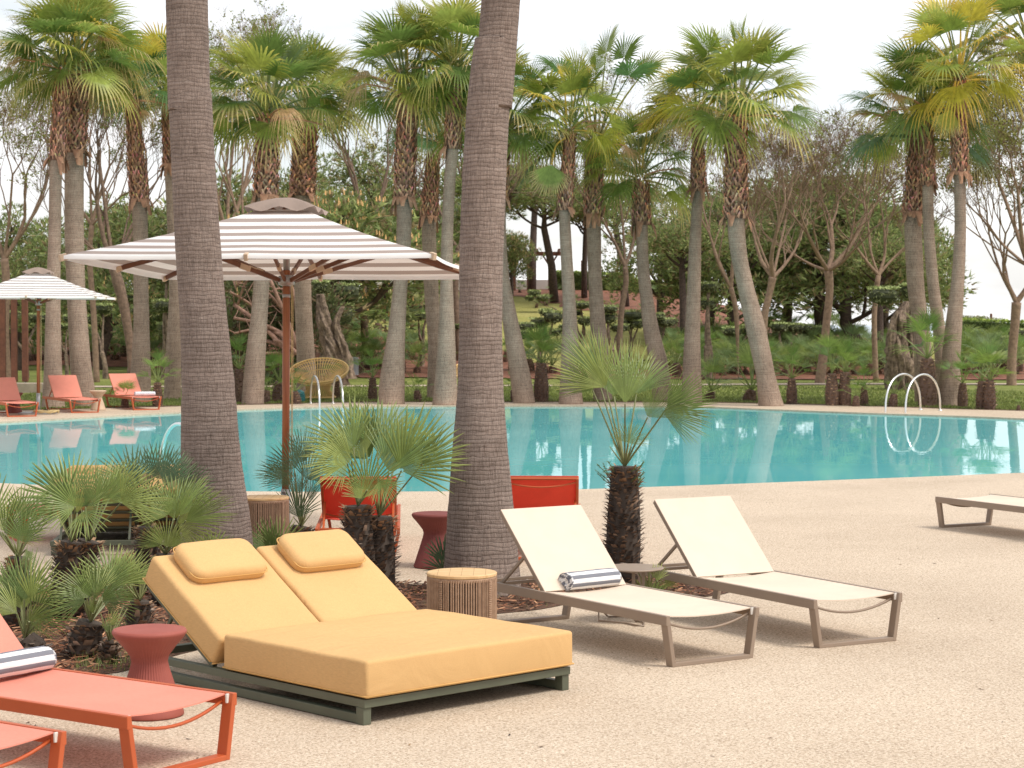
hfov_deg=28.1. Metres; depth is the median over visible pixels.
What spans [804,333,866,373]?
young fan palm
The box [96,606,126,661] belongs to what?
dwarf fan palm
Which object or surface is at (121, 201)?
pine tree
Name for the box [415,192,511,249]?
pine tree
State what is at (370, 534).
dwarf fan palm
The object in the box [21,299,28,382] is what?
timber post
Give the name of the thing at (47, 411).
rope coil
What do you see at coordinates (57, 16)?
fan palm tree
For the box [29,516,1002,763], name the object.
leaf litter
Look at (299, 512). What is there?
dwarf fan palm
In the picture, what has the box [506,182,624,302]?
pine tree
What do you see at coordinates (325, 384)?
wicker chair
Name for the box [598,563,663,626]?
metal side table
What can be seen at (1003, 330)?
young fan palm
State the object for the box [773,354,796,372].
young fan palm
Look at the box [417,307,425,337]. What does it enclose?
young fan palm
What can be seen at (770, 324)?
young fan palm
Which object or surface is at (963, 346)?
young fan palm
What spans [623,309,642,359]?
topiary tree
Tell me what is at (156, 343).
young fan palm
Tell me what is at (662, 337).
young fan palm
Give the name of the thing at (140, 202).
fan palm tree
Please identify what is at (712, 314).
pine tree
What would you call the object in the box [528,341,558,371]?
young fan palm
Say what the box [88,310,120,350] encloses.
young fan palm
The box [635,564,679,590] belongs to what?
dwarf fan palm
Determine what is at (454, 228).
pine tree
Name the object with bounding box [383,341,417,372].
young fan palm
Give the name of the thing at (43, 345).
young fan palm
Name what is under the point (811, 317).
young fan palm
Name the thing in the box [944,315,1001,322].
pine tree
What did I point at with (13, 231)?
pine tree
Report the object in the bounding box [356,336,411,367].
young fan palm
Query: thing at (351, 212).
pine tree
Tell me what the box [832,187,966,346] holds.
pine tree
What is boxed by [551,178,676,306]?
pine tree
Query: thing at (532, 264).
pine tree
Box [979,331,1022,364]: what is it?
young fan palm
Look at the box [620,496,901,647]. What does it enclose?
sun lounger
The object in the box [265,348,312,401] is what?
young fan palm
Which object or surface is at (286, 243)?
parasol
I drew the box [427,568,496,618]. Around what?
rope side table
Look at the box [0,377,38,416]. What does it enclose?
sun lounger
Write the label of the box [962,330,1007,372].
young fan palm
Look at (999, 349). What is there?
young fan palm
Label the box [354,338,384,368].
young fan palm
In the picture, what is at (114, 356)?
young fan palm
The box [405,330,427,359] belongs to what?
young fan palm
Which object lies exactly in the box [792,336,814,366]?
young fan palm
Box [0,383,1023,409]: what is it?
grass
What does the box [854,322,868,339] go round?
young fan palm
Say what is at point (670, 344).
young fan palm
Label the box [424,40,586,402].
fan palm tree
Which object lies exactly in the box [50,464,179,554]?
daybed
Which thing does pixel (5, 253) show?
bare tree
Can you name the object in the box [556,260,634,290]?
clipped hedge
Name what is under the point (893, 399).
young fan palm
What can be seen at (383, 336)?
young fan palm
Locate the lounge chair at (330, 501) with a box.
[315,476,400,555]
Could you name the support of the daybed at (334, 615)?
on the pool deck
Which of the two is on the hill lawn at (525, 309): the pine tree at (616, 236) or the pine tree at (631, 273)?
the pine tree at (631, 273)
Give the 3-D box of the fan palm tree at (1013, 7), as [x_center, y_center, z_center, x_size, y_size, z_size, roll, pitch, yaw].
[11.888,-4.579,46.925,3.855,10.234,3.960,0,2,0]
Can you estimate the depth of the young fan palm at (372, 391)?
48.95 m
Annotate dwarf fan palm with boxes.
[0,473,53,628]
[0,548,80,648]
[17,448,172,618]
[50,544,154,657]
[92,442,214,593]
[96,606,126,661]
[103,552,158,625]
[129,473,235,605]
[190,528,231,541]
[252,514,305,548]
[255,427,334,532]
[298,394,469,588]
[421,533,445,573]
[548,324,717,583]
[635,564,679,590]
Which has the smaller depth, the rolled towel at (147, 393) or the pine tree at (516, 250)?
the rolled towel at (147, 393)
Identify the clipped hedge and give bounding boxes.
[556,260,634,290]
[633,277,705,298]
[962,314,1023,336]
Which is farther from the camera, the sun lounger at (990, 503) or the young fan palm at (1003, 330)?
the young fan palm at (1003, 330)
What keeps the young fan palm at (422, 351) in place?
on the planting bed at (122, 362)
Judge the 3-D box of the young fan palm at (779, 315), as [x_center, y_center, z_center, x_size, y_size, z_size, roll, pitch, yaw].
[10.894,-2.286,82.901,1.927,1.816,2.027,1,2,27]
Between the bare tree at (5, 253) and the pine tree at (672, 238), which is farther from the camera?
the pine tree at (672, 238)
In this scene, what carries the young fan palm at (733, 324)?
on the lawn at (357, 381)
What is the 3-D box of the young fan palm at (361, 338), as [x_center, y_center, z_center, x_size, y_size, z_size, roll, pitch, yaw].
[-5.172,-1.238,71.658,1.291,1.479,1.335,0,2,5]
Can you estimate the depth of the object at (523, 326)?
69.66 m
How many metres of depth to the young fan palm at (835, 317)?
90.32 m
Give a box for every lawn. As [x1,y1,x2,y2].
[0,297,1023,410]
[295,289,1023,373]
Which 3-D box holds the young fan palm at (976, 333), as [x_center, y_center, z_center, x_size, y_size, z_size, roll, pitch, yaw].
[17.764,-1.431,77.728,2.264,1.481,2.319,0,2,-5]
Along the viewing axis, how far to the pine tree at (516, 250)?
97.32 m
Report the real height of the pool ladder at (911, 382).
1.301 m
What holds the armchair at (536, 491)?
on the pool deck
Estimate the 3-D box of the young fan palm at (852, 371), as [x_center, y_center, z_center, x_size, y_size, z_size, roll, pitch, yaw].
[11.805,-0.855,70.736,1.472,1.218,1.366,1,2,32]
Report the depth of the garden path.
60.31 m
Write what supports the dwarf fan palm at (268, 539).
on the planting bed at (422, 603)
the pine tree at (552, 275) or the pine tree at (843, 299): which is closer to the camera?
the pine tree at (843, 299)
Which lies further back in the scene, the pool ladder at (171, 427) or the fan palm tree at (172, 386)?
the fan palm tree at (172, 386)
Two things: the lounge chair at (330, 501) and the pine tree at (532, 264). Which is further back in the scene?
the pine tree at (532, 264)
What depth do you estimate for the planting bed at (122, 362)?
70.81 m
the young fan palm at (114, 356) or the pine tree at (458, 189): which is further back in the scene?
the pine tree at (458, 189)
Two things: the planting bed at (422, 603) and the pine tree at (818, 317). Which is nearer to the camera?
the planting bed at (422, 603)
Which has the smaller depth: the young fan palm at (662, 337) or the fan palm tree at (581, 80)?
the fan palm tree at (581, 80)
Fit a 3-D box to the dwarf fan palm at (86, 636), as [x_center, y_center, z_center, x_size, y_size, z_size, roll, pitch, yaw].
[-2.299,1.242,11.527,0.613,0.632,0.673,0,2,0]
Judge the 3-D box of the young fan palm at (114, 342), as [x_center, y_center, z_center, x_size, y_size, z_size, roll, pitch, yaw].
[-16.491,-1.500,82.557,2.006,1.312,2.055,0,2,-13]
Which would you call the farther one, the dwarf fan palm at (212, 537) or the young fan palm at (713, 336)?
the young fan palm at (713, 336)
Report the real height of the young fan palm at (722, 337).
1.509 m
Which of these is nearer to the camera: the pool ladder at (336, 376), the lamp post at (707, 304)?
the pool ladder at (336, 376)
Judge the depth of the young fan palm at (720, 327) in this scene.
76.99 m
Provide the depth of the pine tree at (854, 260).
73.42 m
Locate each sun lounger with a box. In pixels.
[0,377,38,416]
[0,614,236,767]
[0,720,66,767]
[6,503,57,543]
[42,375,100,412]
[103,373,161,409]
[497,505,758,666]
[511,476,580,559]
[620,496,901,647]
[935,494,1023,527]
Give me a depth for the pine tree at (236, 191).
78.67 m
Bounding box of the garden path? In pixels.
[95,383,1023,386]
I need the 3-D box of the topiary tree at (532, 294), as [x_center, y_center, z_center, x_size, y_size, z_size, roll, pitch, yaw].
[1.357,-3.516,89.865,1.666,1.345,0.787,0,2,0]
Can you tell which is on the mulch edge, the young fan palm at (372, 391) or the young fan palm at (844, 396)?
the young fan palm at (844, 396)
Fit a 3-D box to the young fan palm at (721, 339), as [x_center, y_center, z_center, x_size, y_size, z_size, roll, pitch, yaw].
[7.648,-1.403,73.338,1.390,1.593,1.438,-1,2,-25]
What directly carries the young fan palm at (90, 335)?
on the planting bed at (122, 362)
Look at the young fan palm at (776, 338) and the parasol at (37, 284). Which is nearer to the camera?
the parasol at (37, 284)
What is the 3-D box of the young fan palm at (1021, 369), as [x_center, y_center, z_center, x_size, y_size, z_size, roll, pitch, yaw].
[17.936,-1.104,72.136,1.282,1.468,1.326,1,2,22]
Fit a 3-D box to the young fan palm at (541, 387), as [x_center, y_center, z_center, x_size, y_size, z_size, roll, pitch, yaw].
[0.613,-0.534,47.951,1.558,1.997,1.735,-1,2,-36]
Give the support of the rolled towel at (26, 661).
on the sun lounger at (117, 702)
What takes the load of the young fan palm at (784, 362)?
on the planting bed at (122, 362)
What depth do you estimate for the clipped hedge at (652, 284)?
98.82 m
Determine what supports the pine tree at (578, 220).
on the hill soil
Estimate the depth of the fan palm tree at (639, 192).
47.81 m
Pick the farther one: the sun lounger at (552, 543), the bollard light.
the bollard light
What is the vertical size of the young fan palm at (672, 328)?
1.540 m
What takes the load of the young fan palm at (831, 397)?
on the mulch edge
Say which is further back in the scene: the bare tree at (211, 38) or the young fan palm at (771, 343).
the bare tree at (211, 38)
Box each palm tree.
[0,0,144,408]
[0,0,166,406]
[87,30,167,402]
[103,20,233,398]
[166,0,252,545]
[209,19,361,404]
[230,29,380,393]
[326,0,474,403]
[380,81,465,396]
[382,0,524,404]
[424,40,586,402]
[443,0,520,596]
[508,56,636,403]
[513,23,693,400]
[574,105,703,401]
[631,49,761,401]
[642,8,831,405]
[833,47,1002,401]
[861,35,1002,391]
[888,0,1023,405]
[949,0,1023,164]
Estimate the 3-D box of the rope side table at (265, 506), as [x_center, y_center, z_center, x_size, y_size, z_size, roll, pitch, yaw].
[-2.081,1.155,17.200,0.415,0.420,0.415,0,2,0]
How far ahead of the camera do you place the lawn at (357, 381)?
62.89 m
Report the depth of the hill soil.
94.51 m
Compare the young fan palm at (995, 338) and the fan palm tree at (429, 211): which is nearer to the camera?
the fan palm tree at (429, 211)
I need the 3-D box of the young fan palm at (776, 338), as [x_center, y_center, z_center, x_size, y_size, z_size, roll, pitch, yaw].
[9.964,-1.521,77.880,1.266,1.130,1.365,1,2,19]
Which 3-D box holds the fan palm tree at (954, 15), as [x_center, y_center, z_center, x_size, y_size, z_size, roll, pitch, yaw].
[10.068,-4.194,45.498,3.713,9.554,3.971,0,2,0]
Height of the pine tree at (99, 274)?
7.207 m
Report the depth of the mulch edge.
46.10 m
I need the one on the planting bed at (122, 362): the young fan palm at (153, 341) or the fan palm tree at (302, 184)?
the young fan palm at (153, 341)
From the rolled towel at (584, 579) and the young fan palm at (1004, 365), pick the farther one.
the young fan palm at (1004, 365)
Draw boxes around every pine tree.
[0,201,65,357]
[0,249,68,370]
[8,190,166,369]
[20,236,86,270]
[64,191,166,315]
[96,272,234,343]
[132,166,286,355]
[149,293,168,333]
[221,167,349,202]
[223,184,459,336]
[269,285,355,370]
[315,145,453,317]
[373,176,459,308]
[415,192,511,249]
[439,158,559,205]
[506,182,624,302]
[506,229,545,295]
[510,162,583,289]
[546,206,624,297]
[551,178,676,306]
[601,188,726,338]
[625,211,729,361]
[648,193,829,342]
[656,180,752,324]
[702,152,937,325]
[704,168,866,345]
[720,169,978,361]
[823,234,925,369]
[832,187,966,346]
[851,216,968,322]
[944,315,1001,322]
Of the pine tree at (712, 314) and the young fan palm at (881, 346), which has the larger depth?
the pine tree at (712, 314)
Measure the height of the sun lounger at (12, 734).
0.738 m
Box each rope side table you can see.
[247,495,288,546]
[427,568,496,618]
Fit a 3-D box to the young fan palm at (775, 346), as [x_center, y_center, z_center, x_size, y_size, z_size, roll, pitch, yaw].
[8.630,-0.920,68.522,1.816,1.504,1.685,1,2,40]
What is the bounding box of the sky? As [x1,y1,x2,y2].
[0,0,1023,324]
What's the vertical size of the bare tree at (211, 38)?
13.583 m
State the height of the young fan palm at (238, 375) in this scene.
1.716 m
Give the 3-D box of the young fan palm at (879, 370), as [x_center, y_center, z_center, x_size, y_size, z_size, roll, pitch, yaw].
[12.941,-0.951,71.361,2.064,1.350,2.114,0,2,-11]
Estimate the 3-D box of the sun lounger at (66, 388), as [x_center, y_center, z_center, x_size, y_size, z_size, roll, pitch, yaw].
[-9.257,0.198,42.917,0.662,0.738,2.080,-1,2,-28]
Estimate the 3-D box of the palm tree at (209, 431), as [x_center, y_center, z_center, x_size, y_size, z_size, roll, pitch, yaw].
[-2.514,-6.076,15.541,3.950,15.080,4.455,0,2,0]
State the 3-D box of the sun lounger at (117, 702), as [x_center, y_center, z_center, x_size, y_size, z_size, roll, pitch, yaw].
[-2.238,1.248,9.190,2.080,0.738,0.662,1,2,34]
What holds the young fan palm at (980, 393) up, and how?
on the lawn at (357, 381)
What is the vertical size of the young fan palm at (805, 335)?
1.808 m
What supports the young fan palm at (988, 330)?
on the planting bed at (122, 362)
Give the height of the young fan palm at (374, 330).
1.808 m
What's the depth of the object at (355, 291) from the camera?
63.58 m
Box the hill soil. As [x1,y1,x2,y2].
[514,289,865,338]
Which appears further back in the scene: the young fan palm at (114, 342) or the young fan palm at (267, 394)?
the young fan palm at (114, 342)
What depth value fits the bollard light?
67.99 m
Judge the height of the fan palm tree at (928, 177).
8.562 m
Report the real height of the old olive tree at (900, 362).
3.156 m
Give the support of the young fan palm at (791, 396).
on the mulch edge
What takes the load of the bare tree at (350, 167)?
on the lawn at (357, 381)
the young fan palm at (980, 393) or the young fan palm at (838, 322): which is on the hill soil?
the young fan palm at (838, 322)
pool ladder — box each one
[160,422,180,460]
[308,375,343,408]
[884,373,942,412]
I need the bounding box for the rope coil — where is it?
[33,409,59,413]
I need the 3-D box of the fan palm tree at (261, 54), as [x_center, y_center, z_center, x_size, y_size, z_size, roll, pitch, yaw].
[-5.398,-3.830,46.527,4.157,8.761,4.252,0,2,0]
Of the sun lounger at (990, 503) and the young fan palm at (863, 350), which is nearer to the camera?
the sun lounger at (990, 503)
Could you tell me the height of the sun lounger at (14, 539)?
0.738 m
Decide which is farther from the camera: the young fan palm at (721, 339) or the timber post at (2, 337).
the young fan palm at (721, 339)
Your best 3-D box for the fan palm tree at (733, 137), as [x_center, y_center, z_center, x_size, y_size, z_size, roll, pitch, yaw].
[4.912,-3.856,45.280,4.200,8.891,3.984,1,2,37]
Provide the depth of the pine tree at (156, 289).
71.41 m
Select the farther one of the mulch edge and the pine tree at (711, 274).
the pine tree at (711, 274)
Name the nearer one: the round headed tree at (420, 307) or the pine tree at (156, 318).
the pine tree at (156, 318)
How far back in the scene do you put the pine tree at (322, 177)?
82.92 m
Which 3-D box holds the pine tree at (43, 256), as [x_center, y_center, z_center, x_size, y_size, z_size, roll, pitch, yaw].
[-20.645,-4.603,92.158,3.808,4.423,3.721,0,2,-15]
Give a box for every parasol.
[0,267,115,413]
[58,198,458,522]
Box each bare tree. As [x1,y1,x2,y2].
[0,30,100,376]
[0,53,249,372]
[6,12,214,383]
[156,0,294,219]
[158,11,337,367]
[282,14,444,358]
[376,113,555,360]
[519,51,707,375]
[647,98,808,379]
[705,68,873,330]
[705,100,944,382]
[801,104,991,381]
[839,24,1023,264]
[903,62,1023,384]
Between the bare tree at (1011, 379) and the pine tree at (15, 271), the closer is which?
the bare tree at (1011, 379)
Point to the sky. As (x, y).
(843, 34)
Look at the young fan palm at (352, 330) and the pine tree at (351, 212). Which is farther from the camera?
the young fan palm at (352, 330)
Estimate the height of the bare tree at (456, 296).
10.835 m
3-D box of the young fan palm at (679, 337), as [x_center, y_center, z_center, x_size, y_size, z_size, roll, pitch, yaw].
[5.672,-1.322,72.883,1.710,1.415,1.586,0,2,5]
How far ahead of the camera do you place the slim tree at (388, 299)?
86.96 m
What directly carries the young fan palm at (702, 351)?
on the planting bed at (122, 362)
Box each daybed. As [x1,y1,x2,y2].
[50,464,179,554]
[129,529,573,725]
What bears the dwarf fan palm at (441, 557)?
on the planting bed at (422, 603)
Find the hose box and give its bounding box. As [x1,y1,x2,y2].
[297,390,304,401]
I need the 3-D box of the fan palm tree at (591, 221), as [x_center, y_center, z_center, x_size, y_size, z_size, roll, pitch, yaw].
[1.951,-4.065,48.611,5.044,9.102,5.142,0,2,0]
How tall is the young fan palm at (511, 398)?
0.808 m
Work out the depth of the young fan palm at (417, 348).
69.02 m
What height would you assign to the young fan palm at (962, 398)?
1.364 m
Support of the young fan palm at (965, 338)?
on the planting bed at (122, 362)
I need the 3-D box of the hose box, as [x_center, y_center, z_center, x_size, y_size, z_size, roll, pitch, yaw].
[-4.977,0.287,47.532,0.320,0.310,0.317,0,2,0]
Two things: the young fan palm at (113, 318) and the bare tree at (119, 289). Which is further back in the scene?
the young fan palm at (113, 318)
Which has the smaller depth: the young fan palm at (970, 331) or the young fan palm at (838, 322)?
the young fan palm at (970, 331)
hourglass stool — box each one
[7,392,22,412]
[89,390,105,409]
[112,624,186,720]
[412,511,446,568]
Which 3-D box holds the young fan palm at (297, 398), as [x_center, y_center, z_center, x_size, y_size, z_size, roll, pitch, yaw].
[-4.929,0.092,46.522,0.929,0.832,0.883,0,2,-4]
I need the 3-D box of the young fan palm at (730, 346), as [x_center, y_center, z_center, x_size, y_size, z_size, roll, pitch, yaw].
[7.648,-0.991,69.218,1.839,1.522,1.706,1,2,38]
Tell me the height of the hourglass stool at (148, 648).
0.420 m
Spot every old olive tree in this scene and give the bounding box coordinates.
[311,279,356,385]
[865,282,913,389]
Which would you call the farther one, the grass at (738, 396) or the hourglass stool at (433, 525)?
the grass at (738, 396)
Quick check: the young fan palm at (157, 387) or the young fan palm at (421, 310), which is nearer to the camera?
the young fan palm at (157, 387)
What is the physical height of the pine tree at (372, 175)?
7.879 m
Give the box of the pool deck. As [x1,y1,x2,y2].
[0,402,1023,767]
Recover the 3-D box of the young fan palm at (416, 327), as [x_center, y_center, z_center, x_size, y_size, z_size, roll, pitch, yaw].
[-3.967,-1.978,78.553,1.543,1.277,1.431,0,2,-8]
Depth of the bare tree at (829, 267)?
61.90 m
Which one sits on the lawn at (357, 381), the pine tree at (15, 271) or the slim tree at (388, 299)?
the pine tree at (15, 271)
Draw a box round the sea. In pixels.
[830,325,932,336]
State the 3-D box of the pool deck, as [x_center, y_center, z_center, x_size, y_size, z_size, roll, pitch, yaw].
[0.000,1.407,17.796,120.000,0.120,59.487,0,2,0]
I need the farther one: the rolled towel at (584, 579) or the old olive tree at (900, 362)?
the old olive tree at (900, 362)
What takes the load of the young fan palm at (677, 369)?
on the planting bed at (122, 362)
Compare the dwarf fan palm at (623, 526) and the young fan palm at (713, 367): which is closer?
the dwarf fan palm at (623, 526)
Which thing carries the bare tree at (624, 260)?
on the lawn at (357, 381)
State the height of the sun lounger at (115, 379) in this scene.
0.738 m
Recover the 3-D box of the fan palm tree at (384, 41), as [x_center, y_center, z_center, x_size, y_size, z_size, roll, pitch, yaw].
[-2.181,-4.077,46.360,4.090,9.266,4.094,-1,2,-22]
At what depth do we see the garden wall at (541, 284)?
104.77 m
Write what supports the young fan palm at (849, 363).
on the planting bed at (122, 362)
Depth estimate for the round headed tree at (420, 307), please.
88.42 m
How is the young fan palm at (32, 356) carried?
on the planting bed at (122, 362)
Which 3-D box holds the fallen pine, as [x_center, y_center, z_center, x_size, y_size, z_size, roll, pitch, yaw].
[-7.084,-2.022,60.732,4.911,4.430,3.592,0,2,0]
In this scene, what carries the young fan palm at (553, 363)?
on the planting bed at (122, 362)
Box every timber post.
[0,299,5,376]
[11,299,17,381]
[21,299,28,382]
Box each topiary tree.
[525,289,556,310]
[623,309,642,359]
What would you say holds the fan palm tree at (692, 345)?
on the lawn at (357, 381)
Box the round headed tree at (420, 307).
[408,236,439,309]
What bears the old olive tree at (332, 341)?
on the lawn at (357, 381)
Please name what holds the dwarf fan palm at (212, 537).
on the planting bed at (422, 603)
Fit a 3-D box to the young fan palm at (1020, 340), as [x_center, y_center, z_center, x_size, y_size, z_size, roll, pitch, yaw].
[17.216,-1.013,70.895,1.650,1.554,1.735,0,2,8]
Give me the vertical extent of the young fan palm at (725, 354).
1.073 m
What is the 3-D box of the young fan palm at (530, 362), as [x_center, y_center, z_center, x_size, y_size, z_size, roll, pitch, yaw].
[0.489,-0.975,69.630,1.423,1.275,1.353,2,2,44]
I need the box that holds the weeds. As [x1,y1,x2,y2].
[70,584,702,671]
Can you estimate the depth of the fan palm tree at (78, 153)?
44.94 m
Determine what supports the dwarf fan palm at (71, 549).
on the planting bed at (422, 603)
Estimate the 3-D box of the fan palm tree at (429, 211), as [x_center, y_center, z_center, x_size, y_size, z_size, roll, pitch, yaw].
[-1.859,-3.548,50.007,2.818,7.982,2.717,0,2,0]
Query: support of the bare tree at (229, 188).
on the lawn at (357, 381)
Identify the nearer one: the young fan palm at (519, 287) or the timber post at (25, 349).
the timber post at (25, 349)
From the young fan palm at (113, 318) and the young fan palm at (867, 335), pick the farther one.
the young fan palm at (113, 318)
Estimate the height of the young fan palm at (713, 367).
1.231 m
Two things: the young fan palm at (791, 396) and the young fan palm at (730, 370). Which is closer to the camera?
the young fan palm at (791, 396)
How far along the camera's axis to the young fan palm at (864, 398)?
45.67 m
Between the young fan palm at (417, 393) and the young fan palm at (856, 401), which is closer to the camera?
the young fan palm at (856, 401)
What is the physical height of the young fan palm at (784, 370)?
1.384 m
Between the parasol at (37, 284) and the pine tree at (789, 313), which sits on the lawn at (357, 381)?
the pine tree at (789, 313)
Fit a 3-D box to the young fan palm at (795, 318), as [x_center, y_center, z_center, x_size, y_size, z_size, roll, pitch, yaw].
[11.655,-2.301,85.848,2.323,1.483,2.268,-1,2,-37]
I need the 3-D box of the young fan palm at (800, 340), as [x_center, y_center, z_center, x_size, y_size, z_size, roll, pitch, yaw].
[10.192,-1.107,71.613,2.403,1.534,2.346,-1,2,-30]
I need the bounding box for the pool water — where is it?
[0,407,1023,491]
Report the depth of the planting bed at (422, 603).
13.37 m
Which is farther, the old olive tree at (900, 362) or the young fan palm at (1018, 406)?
the old olive tree at (900, 362)
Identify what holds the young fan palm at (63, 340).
on the planting bed at (122, 362)
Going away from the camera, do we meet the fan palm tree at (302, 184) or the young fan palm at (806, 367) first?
the fan palm tree at (302, 184)
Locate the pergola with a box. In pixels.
[508,249,560,290]
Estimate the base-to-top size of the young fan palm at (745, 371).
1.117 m
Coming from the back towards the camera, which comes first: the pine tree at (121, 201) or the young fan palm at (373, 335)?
the pine tree at (121, 201)
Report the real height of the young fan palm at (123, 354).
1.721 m
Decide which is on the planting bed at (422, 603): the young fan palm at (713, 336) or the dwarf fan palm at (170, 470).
the dwarf fan palm at (170, 470)
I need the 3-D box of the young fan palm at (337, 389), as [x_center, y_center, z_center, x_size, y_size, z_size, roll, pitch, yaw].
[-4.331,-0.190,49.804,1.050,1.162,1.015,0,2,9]
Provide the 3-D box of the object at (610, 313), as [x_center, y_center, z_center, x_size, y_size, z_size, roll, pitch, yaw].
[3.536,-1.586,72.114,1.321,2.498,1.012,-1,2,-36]
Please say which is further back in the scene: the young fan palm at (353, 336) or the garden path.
the young fan palm at (353, 336)
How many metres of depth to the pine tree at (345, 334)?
70.68 m
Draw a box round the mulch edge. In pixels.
[0,401,1023,410]
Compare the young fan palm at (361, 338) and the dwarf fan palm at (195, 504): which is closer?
the dwarf fan palm at (195, 504)
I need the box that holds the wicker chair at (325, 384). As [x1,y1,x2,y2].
[290,357,348,397]
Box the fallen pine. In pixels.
[224,279,356,383]
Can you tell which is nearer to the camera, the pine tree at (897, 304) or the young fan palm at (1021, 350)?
the young fan palm at (1021, 350)
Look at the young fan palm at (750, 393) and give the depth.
47.92 m
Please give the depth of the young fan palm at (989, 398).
43.64 m
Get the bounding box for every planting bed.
[10,547,727,673]
[29,330,1023,379]
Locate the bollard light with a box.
[353,357,358,374]
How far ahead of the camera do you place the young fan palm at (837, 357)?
71.42 m
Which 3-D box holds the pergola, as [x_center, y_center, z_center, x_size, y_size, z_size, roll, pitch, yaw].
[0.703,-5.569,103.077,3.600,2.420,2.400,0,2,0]
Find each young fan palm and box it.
[28,329,44,360]
[32,335,63,359]
[61,338,68,359]
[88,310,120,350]
[88,332,92,361]
[89,324,125,359]
[89,331,124,354]
[113,380,134,407]
[114,324,132,356]
[124,328,161,359]
[137,348,180,406]
[150,338,162,360]
[230,332,270,401]
[264,370,281,403]
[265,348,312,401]
[290,370,311,403]
[321,355,353,398]
[343,321,371,345]
[343,326,370,356]
[346,347,382,398]
[349,343,371,372]
[350,315,386,354]
[352,331,380,367]
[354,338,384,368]
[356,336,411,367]
[369,305,389,333]
[369,330,386,359]
[376,329,411,352]
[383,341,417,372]
[405,321,425,346]
[405,327,418,356]
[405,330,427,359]
[405,339,427,372]
[405,373,432,401]
[413,341,427,368]
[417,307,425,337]
[502,337,507,361]
[503,371,512,400]
[514,279,527,292]
[521,321,561,400]
[523,339,536,370]
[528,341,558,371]
[533,335,561,372]
[640,336,683,359]
[661,326,704,362]
[662,333,683,372]
[663,329,683,364]
[663,339,703,376]
[682,346,721,376]
[700,323,721,339]
[700,328,724,350]
[701,353,741,398]
[702,319,727,354]
[711,331,746,361]
[712,325,730,364]
[712,335,749,373]
[713,339,750,372]
[713,347,740,375]
[717,320,745,351]
[721,342,788,401]
[734,350,749,373]
[742,337,791,372]
[761,306,797,345]
[767,317,790,336]
[767,332,785,341]
[768,338,786,369]
[771,341,815,403]
[773,338,809,375]
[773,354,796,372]
[775,346,800,373]
[777,333,832,371]
[783,322,843,366]
[792,315,807,343]
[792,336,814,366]
[794,349,807,372]
[795,339,815,371]
[796,320,843,343]
[800,340,841,374]
[801,310,813,323]
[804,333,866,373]
[810,331,857,405]
[811,310,840,335]
[815,335,875,405]
[829,320,871,365]
[831,317,866,336]
[831,334,845,372]
[832,328,885,367]
[834,379,871,405]
[835,354,861,376]
[836,343,871,373]
[850,361,882,405]
[853,330,887,373]
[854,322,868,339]
[855,342,885,375]
[859,339,885,373]
[870,373,914,405]
[887,306,962,406]
[932,324,984,333]
[936,348,981,406]
[951,341,1009,408]
[960,332,985,371]
[961,334,1023,376]
[961,337,982,373]
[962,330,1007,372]
[964,338,1018,408]
[965,328,983,363]
[972,332,1018,369]
[973,322,1001,341]
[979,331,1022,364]
[990,336,999,369]
[992,323,1022,362]
[997,333,1023,373]
[997,339,1023,368]
[997,341,1023,371]
[1011,397,1022,409]
[1017,334,1023,371]
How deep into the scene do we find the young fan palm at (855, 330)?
76.11 m
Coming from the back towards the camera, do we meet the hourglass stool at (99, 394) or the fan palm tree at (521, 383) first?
the fan palm tree at (521, 383)
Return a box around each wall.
[17,383,42,392]
[516,280,547,288]
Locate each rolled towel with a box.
[0,646,56,677]
[134,391,155,395]
[558,568,621,590]
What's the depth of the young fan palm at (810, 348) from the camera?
70.10 m
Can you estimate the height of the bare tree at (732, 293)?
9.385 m
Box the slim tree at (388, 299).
[384,280,389,320]
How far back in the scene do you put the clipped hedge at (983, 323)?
98.32 m
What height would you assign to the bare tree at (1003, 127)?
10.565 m
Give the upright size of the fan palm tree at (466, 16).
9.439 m

